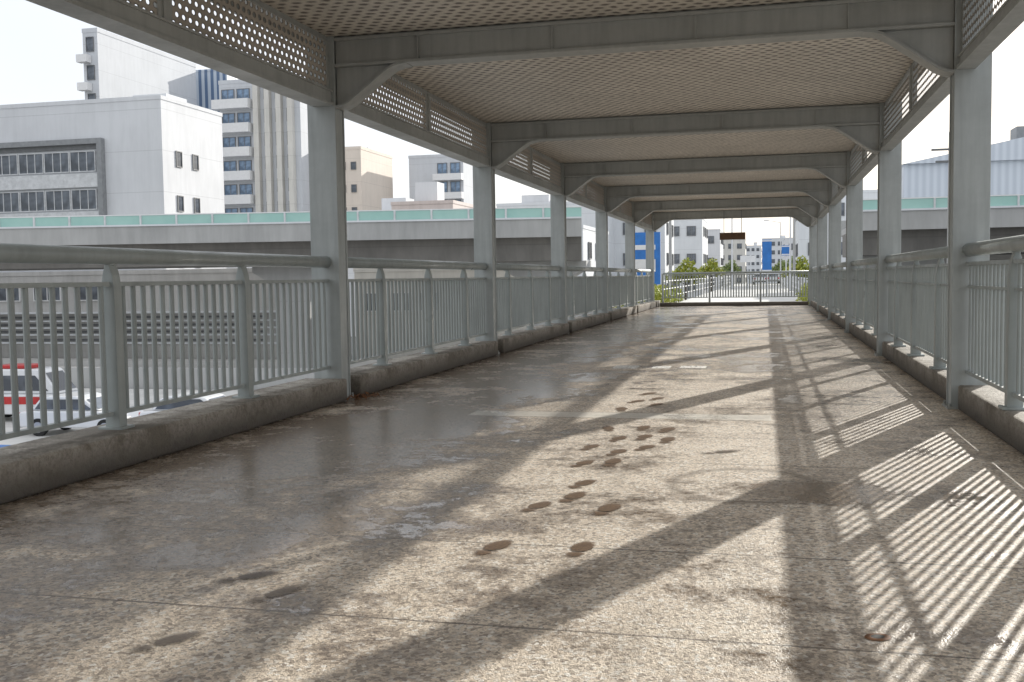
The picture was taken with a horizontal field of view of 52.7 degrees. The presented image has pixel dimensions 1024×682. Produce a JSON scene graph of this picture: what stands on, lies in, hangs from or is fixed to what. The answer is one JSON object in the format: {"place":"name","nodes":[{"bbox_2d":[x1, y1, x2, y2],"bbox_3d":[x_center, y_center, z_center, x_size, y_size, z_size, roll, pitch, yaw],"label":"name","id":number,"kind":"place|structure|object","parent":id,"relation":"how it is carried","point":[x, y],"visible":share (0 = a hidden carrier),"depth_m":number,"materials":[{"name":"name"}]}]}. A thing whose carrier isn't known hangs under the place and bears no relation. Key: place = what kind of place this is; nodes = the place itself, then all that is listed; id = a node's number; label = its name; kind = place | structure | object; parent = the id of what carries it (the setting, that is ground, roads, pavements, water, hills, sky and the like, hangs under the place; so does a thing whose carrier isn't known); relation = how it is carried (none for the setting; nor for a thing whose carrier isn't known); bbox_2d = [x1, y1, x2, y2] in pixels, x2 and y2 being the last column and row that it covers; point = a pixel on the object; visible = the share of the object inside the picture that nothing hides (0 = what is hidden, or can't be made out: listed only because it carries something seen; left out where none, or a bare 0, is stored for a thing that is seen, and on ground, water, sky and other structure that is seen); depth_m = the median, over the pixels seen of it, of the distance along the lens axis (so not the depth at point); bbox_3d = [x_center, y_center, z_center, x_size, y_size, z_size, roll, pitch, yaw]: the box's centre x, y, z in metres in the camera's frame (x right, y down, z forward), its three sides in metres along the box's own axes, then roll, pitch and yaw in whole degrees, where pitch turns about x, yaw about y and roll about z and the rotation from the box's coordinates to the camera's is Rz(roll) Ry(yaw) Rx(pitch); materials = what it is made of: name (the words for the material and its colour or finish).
{"place":"outdoors","nodes":[
{"label":"outdoors","id":0,"kind":"place"},
{"bbox_2d":[0,93,225,272],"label":"office building","id":1,"kind":"structure","parent":0,"point":[149,154],"depth_m":79.57,"materials":[{"name":"white concrete"}]},
{"bbox_2d":[0,154,18,175],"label":"window","id":2,"kind":"structure","parent":1,"relation":"in","point":[8,163],"depth_m":80.85,"materials":[{"name":"grey glass"}]},
{"bbox_2d":[0,192,19,212],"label":"window","id":3,"kind":"structure","parent":1,"relation":"in","point":[9,201],"depth_m":81.04,"materials":[{"name":"grey glass"}]},
{"bbox_2d":[18,153,43,174],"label":"window","id":4,"kind":"structure","parent":1,"relation":"in","point":[33,163],"depth_m":80.37,"materials":[{"name":"grey glass"}]},
{"bbox_2d":[19,191,45,211],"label":"window","id":5,"kind":"structure","parent":1,"relation":"in","point":[30,201],"depth_m":80.55,"materials":[{"name":"grey glass"}]},
{"bbox_2d":[43,152,69,173],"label":"window","id":6,"kind":"structure","parent":1,"relation":"in","point":[54,162],"depth_m":79.83,"materials":[{"name":"grey glass"}]},
{"bbox_2d":[45,190,71,210],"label":"window","id":7,"kind":"structure","parent":1,"relation":"in","point":[55,200],"depth_m":80.00,"materials":[{"name":"grey glass"}]},
{"bbox_2d":[69,150,96,172],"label":"window","id":8,"kind":"structure","parent":1,"relation":"in","point":[80,161],"depth_m":79.26,"materials":[{"name":"grey glass"}]},
{"bbox_2d":[71,189,97,209],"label":"window","id":9,"kind":"structure","parent":1,"relation":"in","point":[81,199],"depth_m":79.46,"materials":[{"name":"grey glass"}]},
{"bbox_2d":[0,388,237,444],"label":"parking lot","id":10,"kind":"structure","parent":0,"point":[9,428],"depth_m":42.17,"materials":[{"name":"asphalt"}]},
{"bbox_2d":[3,363,77,416],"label":"parked van","id":11,"kind":"object","parent":10,"relation":"on","point":[21,387],"visible":0.16,"depth_m":41.79,"materials":[{"name":"white paint"}]},
{"bbox_2d":[19,392,142,435],"bbox_3d":[-15.895,2.708,38.522,4.420,1.456,1.810,0,4,11],"label":"parked car","id":12,"kind":"object","parent":10,"relation":"on","point":[36,412],"visible":0.33,"depth_m":37.86,"materials":[{"name":"white paint"}]},
{"bbox_2d":[139,392,224,415],"bbox_3d":[-11.284,2.672,38.010,4.420,1.456,1.810,0,4,11],"label":"parked car","id":13,"kind":"object","parent":10,"relation":"on","point":[184,403],"visible":0.15,"depth_m":37.45,"materials":[{"name":"white paint"}]},
{"bbox_2d":[76,28,196,104],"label":"apartment tower","id":14,"kind":"structure","parent":0,"point":[116,66],"depth_m":129.08,"materials":[{"name":"white concrete"}]},
{"bbox_2d":[0,268,276,358],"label":"building","id":15,"kind":"structure","parent":0,"point":[226,274],"depth_m":74.81,"materials":[{"name":"grey concrete"}]},
{"bbox_2d":[2,358,376,367],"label":"pavement","id":16,"kind":"structure","parent":0,"point":[61,362],"depth_m":70.45,"materials":[{"name":"concrete"}]},
{"bbox_2d":[196,69,236,111],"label":"office tower","id":17,"kind":"structure","parent":0,"point":[207,88],"depth_m":146.47,"materials":[{"name":"glass"}]},
{"bbox_2d":[129,337,388,389],"bbox_3d":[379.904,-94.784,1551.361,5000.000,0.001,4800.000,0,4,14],"label":"ground","id":18,"kind":"structure","parent":0,"point":[351,359],"depth_m":80.06,"materials":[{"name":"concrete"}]},
{"bbox_2d":[60,367,313,389],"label":"boundary wall","id":19,"kind":"structure","parent":18,"relation":"on","point":[130,376],"depth_m":54.10,"materials":[{"name":"concrete"}]},
{"bbox_2d":[0,206,590,367],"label":"elevated highway","id":20,"kind":"structure","parent":18,"relation":"on","point":[523,235],"depth_m":59.19,"materials":[{"name":"concrete"}]},
{"bbox_2d":[635,232,660,283],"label":"billboard","id":21,"kind":"object","parent":18,"relation":"on","point":[640,250],"visible":0.45,"depth_m":65.53,"materials":[{"name":"blue paint"}]},
{"bbox_2d":[666,257,705,299],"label":"street tree","id":22,"kind":"object","parent":18,"relation":"on","point":[686,266],"visible":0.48,"depth_m":98.40,"materials":[{"name":"green plant"}]},
{"bbox_2d":[698,257,724,291],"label":"street tree","id":23,"kind":"object","parent":18,"relation":"on","point":[710,265],"visible":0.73,"depth_m":136.93,"materials":[{"name":"green plant"}]},
{"bbox_2d":[781,255,808,279],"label":"street tree","id":24,"kind":"object","parent":18,"relation":"on","point":[801,265],"visible":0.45,"depth_m":107.41,"materials":[{"name":"green plant"}]},
{"bbox_2d":[841,194,1023,267],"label":"elevated highway","id":25,"kind":"structure","parent":18,"relation":"on","point":[923,223],"depth_m":54.81,"materials":[{"name":"concrete"}]},
{"bbox_2d":[211,79,309,267],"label":"apartment tower","id":26,"kind":"structure","parent":0,"point":[265,150],"depth_m":134.78,"materials":[{"name":"white paint"}]},
{"bbox_2d":[345,146,392,210],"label":"apartment building","id":27,"kind":"structure","parent":0,"point":[369,178],"depth_m":139.50,"materials":[{"name":"beige concrete"}]},
{"bbox_2d":[348,198,413,336],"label":"building","id":28,"kind":"structure","parent":0,"point":[386,203],"depth_m":104.63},
{"bbox_2d":[391,182,472,209],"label":"building","id":29,"kind":"structure","parent":0,"point":[429,195],"depth_m":97.04,"materials":[{"name":"beige concrete"}]},
{"bbox_2d":[353,268,525,358],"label":"shop building","id":30,"kind":"structure","parent":0,"point":[364,273],"depth_m":71.81,"materials":[{"name":"grey concrete"}]},
{"bbox_2d":[408,154,472,203],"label":"apartment building","id":31,"kind":"structure","parent":0,"point":[455,176],"depth_m":145.42,"materials":[{"name":"white concrete"}]},
{"bbox_2d":[0,305,1023,681],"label":"walkway floor","id":32,"kind":"structure","parent":0,"point":[834,507],"depth_m":5.06,"materials":[{"name":"concrete"}]},
{"bbox_2d":[135,631,198,650],"bbox_3d":[-1.201,1.046,3.611,0.184,0.001,0.413,2,5,42],"label":"footprint","id":33,"kind":"object","parent":32,"relation":"on","point":[174,638],"visible":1,"depth_m":3.62},
{"bbox_2d":[0,378,346,504],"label":"kerb","id":34,"kind":"structure","parent":32,"relation":"on","point":[32,467],"depth_m":7.35,"materials":[{"name":"concrete"}]},
{"bbox_2d":[0,243,330,440],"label":"railing","id":35,"kind":"object","parent":34,"relation":"on","point":[116,408],"visible":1,"depth_m":7.62,"materials":[{"name":"metal"}]},
{"bbox_2d":[251,586,298,600],"bbox_3d":[-0.943,1.010,4.139,0.189,0.001,0.425,2,4,37],"label":"footprint","id":36,"kind":"object","parent":32,"relation":"on","point":[282,591],"visible":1,"depth_m":4.15},
{"bbox_2d":[305,36,353,397],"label":"column","id":37,"kind":"structure","parent":32,"relation":"on","point":[327,179],"depth_m":10.77,"materials":[{"name":"metal"}]},
{"bbox_2d":[26,0,333,106],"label":"side girder","id":38,"kind":"object","parent":37,"relation":"attached to","point":[157,27],"visible":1,"depth_m":8.67,"materials":[{"name":"metal"}]},
{"bbox_2d":[344,74,489,166],"bbox_3d":[-1.177,-2.976,13.796,0.225,0.705,6.008,0,4,14],"label":"side girder","id":39,"kind":"object","parent":37,"relation":"attached to","point":[402,127],"visible":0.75,"depth_m":13.60,"materials":[{"name":"metal"}]},
{"bbox_2d":[334,0,954,110],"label":"roof beam","id":40,"kind":"structure","parent":37,"relation":"attached to","point":[921,32],"depth_m":9.88,"materials":[{"name":"metal"}]},
{"bbox_2d":[326,0,923,122],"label":"ceiling panel","id":41,"kind":"structure","parent":40,"relation":"on","point":[852,70],"depth_m":13.23,"materials":[{"name":"metal"}]},
{"bbox_2d":[350,341,497,394],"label":"kerb","id":42,"kind":"structure","parent":32,"relation":"on","point":[369,378],"depth_m":13.02,"materials":[{"name":"concrete"}]},
{"bbox_2d":[348,257,487,365],"bbox_3d":[-1.158,-0.450,13.955,0.188,1.274,6.038,0,4,14],"label":"railing","id":43,"kind":"object","parent":42,"relation":"on","point":[463,295],"visible":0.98,"depth_m":13.45,"materials":[{"name":"metal"}]},
{"bbox_2d":[472,123,499,353],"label":"column","id":44,"kind":"structure","parent":32,"relation":"on","point":[484,216],"depth_m":16.82,"materials":[{"name":"metal"}]},
{"bbox_2d":[476,540,510,555],"bbox_3d":[-0.086,0.957,4.802,0.190,0.001,0.427,1,4,28],"label":"footprint","id":45,"kind":"object","parent":32,"relation":"on","point":[498,545],"visible":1,"depth_m":4.81},
{"bbox_2d":[497,323,568,352],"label":"kerb","id":46,"kind":"structure","parent":32,"relation":"on","point":[521,338],"depth_m":19.27,"materials":[{"name":"concrete"}]},
{"bbox_2d":[496,263,560,334],"bbox_3d":[0.326,-0.842,20.014,0.188,1.274,6.038,0,4,14],"label":"railing","id":47,"kind":"object","parent":46,"relation":"on","point":[529,301],"visible":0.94,"depth_m":19.74,"materials":[{"name":"metal"}]},
{"bbox_2d":[550,163,567,322],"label":"column","id":48,"kind":"structure","parent":32,"relation":"on","point":[558,232],"depth_m":22.87,"materials":[{"name":"grey paint"}]},
{"bbox_2d":[495,146,563,195],"bbox_3d":[0.307,-3.368,19.855,0.225,0.705,6.008,0,4,14],"label":"side girder","id":49,"kind":"object","parent":48,"relation":"attached to","point":[516,172],"visible":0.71,"depth_m":20.19,"materials":[{"name":"grey paint"}]},
{"bbox_2d":[566,542,593,556],"bbox_3d":[0.315,0.954,4.756,0.185,0.001,0.415,0,4,19],"label":"footprint","id":50,"kind":"object","parent":32,"relation":"on","point":[583,546],"visible":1,"depth_m":4.77},
{"bbox_2d":[568,313,609,332],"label":"kerb","id":51,"kind":"structure","parent":32,"relation":"on","point":[579,323],"depth_m":25.52,"materials":[{"name":"concrete"}]},
{"bbox_2d":[567,266,603,319],"bbox_3d":[1.810,-1.234,26.072,0.188,1.274,6.038,0,4,14],"label":"railing","id":52,"kind":"object","parent":51,"relation":"on","point":[584,294],"visible":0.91,"depth_m":26.05,"materials":[{"name":"metal"}]},
{"bbox_2d":[595,186,608,312],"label":"column","id":53,"kind":"structure","parent":32,"relation":"on","point":[601,221],"depth_m":28.92,"materials":[{"name":"grey paint"}]},
{"bbox_2d":[566,180,605,211],"bbox_3d":[1.791,-3.760,25.914,0.225,0.705,6.008,0,4,14],"label":"side girder","id":54,"kind":"object","parent":53,"relation":"attached to","point":[585,199],"visible":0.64,"depth_m":26.57,"materials":[{"name":"grey paint"}]},
{"bbox_2d":[608,200,633,222],"bbox_3d":[3.274,-4.152,31.972,0.225,0.705,6.008,0,4,14],"label":"side girder","id":55,"kind":"object","parent":53,"relation":"attached to","point":[622,212],"visible":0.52,"depth_m":32.97,"materials":[{"name":"grey paint"}]},
{"bbox_2d":[609,306,636,319],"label":"kerb","id":56,"kind":"structure","parent":32,"relation":"on","point":[622,312],"depth_m":31.71,"materials":[{"name":"concrete"}]},
{"bbox_2d":[608,268,631,310],"bbox_3d":[3.293,-1.626,32.131,0.188,1.274,6.038,0,4,14],"label":"railing","id":57,"kind":"object","parent":56,"relation":"on","point":[619,290],"visible":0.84,"depth_m":32.18,"materials":[{"name":"metal"}]},
{"bbox_2d":[625,202,635,305],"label":"column","id":58,"kind":"structure","parent":32,"relation":"on","point":[629,245],"depth_m":34.98,"materials":[{"name":"grey paint"}]},
{"bbox_2d":[636,301,655,311],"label":"kerb","id":59,"kind":"structure","parent":32,"relation":"on","point":[644,306],"depth_m":38.07,"materials":[{"name":"concrete"}]},
{"bbox_2d":[635,269,651,304],"bbox_3d":[4.777,-2.018,38.190,0.188,1.274,6.038,0,4,14],"label":"railing","id":60,"kind":"object","parent":59,"relation":"on","point":[642,288],"visible":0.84,"depth_m":38.27,"materials":[{"name":"metal"}]},
{"bbox_2d":[646,212,654,300],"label":"column","id":61,"kind":"structure","parent":32,"relation":"on","point":[649,249],"depth_m":41.03,"materials":[{"name":"grey paint"}]},
{"bbox_2d":[653,208,809,230],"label":"roof beam","id":62,"kind":"structure","parent":61,"relation":"attached to","point":[661,219],"depth_m":40.24,"materials":[{"name":"grey paint"}]},
{"bbox_2d":[660,301,808,305],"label":"kerb","id":63,"kind":"structure","parent":32,"relation":"on","point":[733,303],"depth_m":41.43,"materials":[{"name":"concrete"}]},
{"bbox_2d":[662,270,808,302],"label":"railing","id":64,"kind":"object","parent":63,"relation":"on","point":[739,273],"visible":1,"depth_m":41.48,"materials":[{"name":"metal"}]},
{"bbox_2d":[808,216,816,305],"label":"column","id":65,"kind":"structure","parent":32,"relation":"on","point":[812,246],"depth_m":39.56,"materials":[{"name":"grey paint"}]},
{"bbox_2d":[816,201,827,311],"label":"column","id":66,"kind":"structure","parent":32,"relation":"on","point":[822,231],"depth_m":33.49,"materials":[{"name":"grey paint"}]},
{"bbox_2d":[634,196,816,223],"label":"roof beam","id":67,"kind":"structure","parent":66,"relation":"attached to","point":[805,204],"depth_m":34.17,"materials":[{"name":"grey paint"}]},
{"bbox_2d":[637,196,797,211],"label":"ceiling panel","id":68,"kind":"structure","parent":67,"relation":"on","point":[725,209],"depth_m":39.67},
{"bbox_2d":[720,210,744,239],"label":"hanging sign","id":69,"kind":"object","parent":68,"relation":"hanging from","point":[734,236],"visible":1,"depth_m":40.05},
{"bbox_2d":[819,305,827,316],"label":"kerb","id":70,"kind":"structure","parent":32,"relation":"on","point":[823,310],"depth_m":30.92,"materials":[{"name":"concrete"}]},
{"bbox_2d":[820,265,827,309],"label":"railing","id":71,"kind":"object","parent":70,"relation":"on","point":[824,295],"visible":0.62,"depth_m":31.41,"materials":[{"name":"metal"}]},
{"bbox_2d":[827,179,840,319],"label":"column","id":72,"kind":"structure","parent":32,"relation":"on","point":[834,234],"depth_m":27.44,"materials":[{"name":"grey paint"}]},
{"bbox_2d":[606,179,828,212],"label":"roof beam","id":73,"kind":"structure","parent":72,"relation":"attached to","point":[815,189],"depth_m":28.09,"materials":[{"name":"grey paint"}]},
{"bbox_2d":[629,178,827,201],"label":"ceiling panel","id":74,"kind":"structure","parent":73,"relation":"on","point":[728,196],"depth_m":33.19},
{"bbox_2d":[830,181,845,204],"bbox_3d":[7.770,-3.758,24.450,0.162,0.705,6.008,0,4,14],"label":"side girder","id":75,"kind":"object","parent":72,"relation":"attached to","point":[839,196],"visible":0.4,"depth_m":25.31,"materials":[{"name":"grey paint"}]},
{"bbox_2d":[831,312,845,329],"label":"kerb","id":76,"kind":"structure","parent":32,"relation":"on","point":[840,321],"depth_m":24.42,"materials":[{"name":"concrete"}]},
{"bbox_2d":[832,262,845,318],"bbox_3d":[7.856,-1.232,24.592,0.188,1.274,6.038,0,4,14],"label":"railing","id":77,"kind":"object","parent":76,"relation":"on","point":[840,292],"visible":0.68,"depth_m":24.70,"materials":[{"name":"metal"}]},
{"bbox_2d":[844,151,862,332],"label":"column","id":78,"kind":"structure","parent":32,"relation":"on","point":[854,222],"depth_m":21.37,"materials":[{"name":"grey paint"}]},
{"bbox_2d":[564,152,846,196],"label":"roof beam","id":79,"kind":"structure","parent":78,"relation":"attached to","point":[831,166],"depth_m":22.02,"materials":[{"name":"grey paint"}]},
{"bbox_2d":[575,151,846,185],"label":"ceiling panel","id":80,"kind":"structure","parent":79,"relation":"on","point":[798,174],"depth_m":26.66,"materials":[{"name":"metal"}]},
{"bbox_2d":[848,144,877,185],"bbox_3d":[6.287,-3.366,18.391,0.162,0.705,6.008,0,4,14],"label":"side girder","id":81,"kind":"object","parent":78,"relation":"attached to","point":[867,166],"visible":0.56,"depth_m":19.02,"materials":[{"name":"grey paint"}]},
{"bbox_2d":[849,322,876,350],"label":"kerb","id":82,"kind":"structure","parent":32,"relation":"on","point":[865,336],"depth_m":18.32,"materials":[{"name":"concrete"}]},
{"bbox_2d":[851,257,876,334],"bbox_3d":[6.372,-0.841,18.533,0.188,1.274,6.038,0,4,14],"label":"railing","id":83,"kind":"object","parent":82,"relation":"on","point":[865,295],"visible":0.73,"depth_m":18.61,"materials":[{"name":"metal"}]},
{"bbox_2d":[874,102,901,355],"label":"column","id":84,"kind":"structure","parent":32,"relation":"on","point":[889,202],"depth_m":15.32,"materials":[{"name":"metal"}]},
{"bbox_2d":[491,103,879,168],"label":"roof beam","id":85,"kind":"structure","parent":84,"relation":"attached to","point":[857,124],"depth_m":15.95,"materials":[{"name":"metal"}]},
{"bbox_2d":[491,101,897,162],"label":"ceiling panel","id":86,"kind":"structure","parent":85,"relation":"on","point":[726,144],"depth_m":20.03,"materials":[{"name":"metal"}]},
{"bbox_2d":[882,341,946,399],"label":"kerb","id":87,"kind":"structure","parent":32,"relation":"on","point":[922,372],"depth_m":11.97,"materials":[{"name":"concrete"}]},
{"bbox_2d":[885,246,947,368],"bbox_3d":[4.889,-0.449,12.475,0.188,1.274,6.038,0,4,14],"label":"railing","id":88,"kind":"object","parent":87,"relation":"on","point":[917,307],"visible":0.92,"depth_m":12.18,"materials":[{"name":"metal"}]},
{"bbox_2d":[942,0,992,408],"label":"column","id":89,"kind":"structure","parent":32,"relation":"on","point":[970,112],"depth_m":9.27,"materials":[{"name":"metal"}]},
{"bbox_2d":[210,0,924,189],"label":"canopy roof","id":90,"kind":"structure","parent":89,"relation":"on","point":[211,1],"depth_m":10.50,"materials":[{"name":"grey paint"}]},
{"bbox_2d":[260,0,804,35],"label":"ceiling panel","id":91,"kind":"structure","parent":90,"relation":"attached to","point":[335,17],"depth_m":9.69,"materials":[{"name":"metal"}]},
{"bbox_2d":[880,61,949,150],"bbox_3d":[4.803,-2.974,12.332,0.162,0.705,6.008,0,4,14],"label":"side girder","id":92,"kind":"object","parent":89,"relation":"attached to","point":[932,98],"visible":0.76,"depth_m":12.30,"materials":[{"name":"metal"}]},
{"bbox_2d":[956,0,1023,69],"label":"side girder","id":93,"kind":"object","parent":89,"relation":"attached to","point":[1002,24],"visible":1,"depth_m":8.22,"materials":[{"name":"metal"}]},
{"bbox_2d":[958,385,1023,453],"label":"kerb","id":94,"kind":"structure","parent":32,"relation":"on","point":[979,404],"depth_m":8.05,"materials":[{"name":"concrete"}]},
{"bbox_2d":[962,235,1023,410],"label":"railing","id":95,"kind":"object","parent":94,"relation":"on","point":[996,330],"visible":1,"depth_m":8.11,"materials":[{"name":"metal"}]},
{"bbox_2d":[0,0,1023,268],"label":"sky","id":96,"kind":"structure","parent":0,"point":[39,45],"materials":[{"name":"white"}]},
{"bbox_2d":[496,194,614,275],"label":"warehouse","id":97,"kind":"structure","parent":0,"point":[588,216],"depth_m":114.37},
{"bbox_2d":[578,225,608,275],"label":"street building","id":98,"kind":"structure","parent":0,"point":[588,243],"depth_m":87.33,"materials":[{"name":"white concrete"}]},
{"bbox_2d":[578,187,673,287],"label":"street building","id":99,"kind":"structure","parent":0,"point":[619,225],"depth_m":119.96,"materials":[{"name":"white concrete"}]},
{"bbox_2d":[674,219,707,298],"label":"street building","id":100,"kind":"structure","parent":0,"point":[691,239],"depth_m":152.67,"materials":[{"name":"white concrete"}]},
{"bbox_2d":[708,229,722,292],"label":"street building","id":101,"kind":"structure","parent":0,"point":[715,246],"depth_m":200.73,"materials":[{"name":"paint"}]},
{"bbox_2d":[723,239,746,286],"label":"street building","id":102,"kind":"structure","parent":0,"point":[739,248],"depth_m":292.50,"materials":[{"name":"white concrete"}]},
{"bbox_2d":[681,283,804,301],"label":"approach path","id":103,"kind":"structure","parent":0,"point":[757,299],"depth_m":58.80,"materials":[{"name":"concrete"}]},
{"bbox_2d":[661,276,729,301],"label":"guard fence","id":104,"kind":"object","parent":103,"relation":"on","point":[702,285],"visible":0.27,"depth_m":75.53,"materials":[{"name":"metal"}]},
{"bbox_2d":[762,239,771,293],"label":"banner sign","id":105,"kind":"object","parent":103,"relation":"on","point":[766,255],"visible":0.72,"depth_m":67.72,"materials":[{"name":"blue paint"}]},
{"bbox_2d":[746,242,761,283],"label":"street building","id":106,"kind":"structure","parent":0,"point":[755,249],"depth_m":504.94,"materials":[{"name":"white concrete"}]},
{"bbox_2d":[762,235,785,282],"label":"street building","id":107,"kind":"structure","parent":0,"point":[775,250],"depth_m":376.65,"materials":[{"name":"white concrete"}]},
{"bbox_2d":[795,189,877,291],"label":"street building","id":108,"kind":"structure","parent":0,"point":[802,238],"depth_m":115.04,"materials":[{"name":"white concrete"}]},
{"bbox_2d":[901,126,1023,197],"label":"warehouse","id":109,"kind":"structure","parent":0,"point":[928,177],"depth_m":73.73,"materials":[{"name":"metal"}]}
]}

